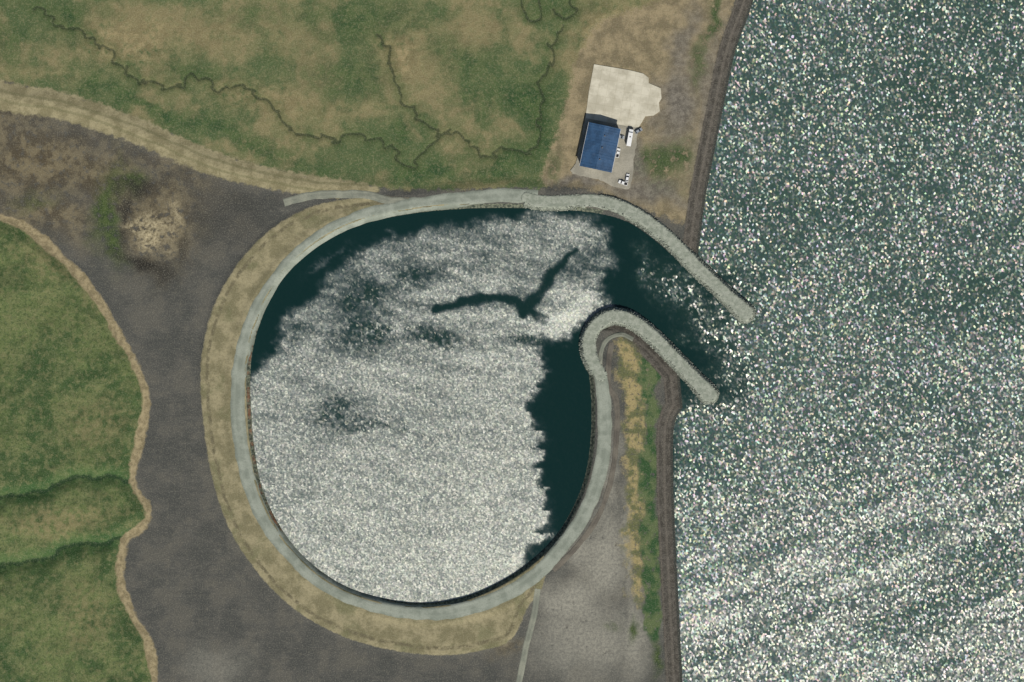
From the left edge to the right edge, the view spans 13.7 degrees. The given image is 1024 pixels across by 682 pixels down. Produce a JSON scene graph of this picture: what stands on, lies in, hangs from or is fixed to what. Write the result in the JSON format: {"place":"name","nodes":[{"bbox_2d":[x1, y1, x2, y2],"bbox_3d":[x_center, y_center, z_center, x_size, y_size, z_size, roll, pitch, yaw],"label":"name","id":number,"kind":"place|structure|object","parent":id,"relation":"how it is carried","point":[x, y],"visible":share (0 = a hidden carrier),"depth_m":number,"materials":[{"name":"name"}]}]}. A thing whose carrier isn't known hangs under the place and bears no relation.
{"place":"outdoors","nodes":[
{"label":"outdoors","id":0,"kind":"place"},
{"bbox_2d":[283,190,407,205],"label":"gravel road","id":1,"kind":"structure","parent":0,"point":[327,194],"depth_m":2496.57,"materials":[{"name":"grey gravel"}]},
{"bbox_2d":[0,0,752,681],"bbox_3d":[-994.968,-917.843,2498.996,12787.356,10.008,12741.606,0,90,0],"label":"ground","id":2,"kind":"structure","parent":0,"point":[160,160],"depth_m":2497.58,"materials":[{"name":"soil"}]},
{"bbox_2d":[570,118,637,188],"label":"gravel apron","id":3,"kind":"object","parent":2,"relation":"on","point":[623,166],"visible":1,"depth_m":2497.30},
{"bbox_2d":[616,148,619,157],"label":"pickup truck","id":4,"kind":"object","parent":3,"relation":"on","point":[617,152],"visible":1,"depth_m":2496.09,"materials":[{"name":"white paint"}]},
{"bbox_2d":[618,180,627,185],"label":"pickup truck","id":5,"kind":"object","parent":3,"relation":"on","point":[622,182],"visible":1,"depth_m":2496.11,"materials":[{"name":"white paint"}]},
{"bbox_2d":[626,128,632,145],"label":"box truck","id":6,"kind":"object","parent":3,"relation":"on","point":[630,135],"visible":1,"depth_m":2493.63,"materials":[{"name":"white paint"}]},
{"bbox_2d":[586,64,660,126],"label":"concrete pad","id":7,"kind":"object","parent":2,"relation":"on","point":[625,97],"visible":1,"depth_m":2497.26,"materials":[{"name":"beige concrete"}]},
{"bbox_2d":[521,192,755,323],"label":"breakwater","id":8,"kind":"object","parent":2,"relation":"on","point":[733,302],"visible":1,"depth_m":2495.97,"materials":[{"name":"grey concrete"}]},
{"bbox_2d":[579,306,719,404],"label":"breakwater","id":9,"kind":"object","parent":2,"relation":"on","point":[703,388],"visible":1,"depth_m":2495.98,"materials":[{"name":"grey concrete"}]},
{"bbox_2d":[230,188,611,620],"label":"gravel road","id":10,"kind":"structure","parent":0,"point":[546,564],"depth_m":2496.16,"materials":[{"name":"grey gravel"}]},
{"bbox_2d":[250,208,733,602],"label":"basin water","id":11,"kind":"structure","parent":0,"point":[420,391],"depth_m":2500.00,"materials":[{"name":"grey liquid"}]},
{"bbox_2d":[516,589,540,681],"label":"gravel road","id":12,"kind":"structure","parent":0,"point":[527,640],"depth_m":2497.00,"materials":[{"name":"grey gravel"}]},
{"bbox_2d":[553,343,619,571],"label":"dirt track","id":13,"kind":"structure","parent":0,"point":[585,535],"depth_m":2496.52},
{"bbox_2d":[598,332,633,375],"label":"dirt track","id":14,"kind":"structure","parent":0,"point":[606,340],"depth_m":2497.35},
{"bbox_2d":[673,0,1023,681],"bbox_3d":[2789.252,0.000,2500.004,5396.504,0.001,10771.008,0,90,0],"label":"lake","id":15,"kind":"structure","parent":0,"point":[848,468],"depth_m":2500.00,"materials":[{"name":"liquid"}]},
{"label":"plinth","id":16,"kind":"object","parent":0,"visible":0},
{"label":"walls","id":17,"kind":"object","parent":16,"relation":"on","visible":0},
{"bbox_2d":[580,122,620,172],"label":"roof","id":18,"kind":"structure","parent":17,"relation":"on","point":[589,152],"depth_m":2489.86,"materials":[{"name":"blue metal"}]},
{"bbox_2d":[595,125,604,168],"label":"ridge cap","id":19,"kind":"object","parent":18,"relation":"on","point":[600,147],"visible":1,"depth_m":2489.11,"materials":[{"name":"blue metal"}]}
]}

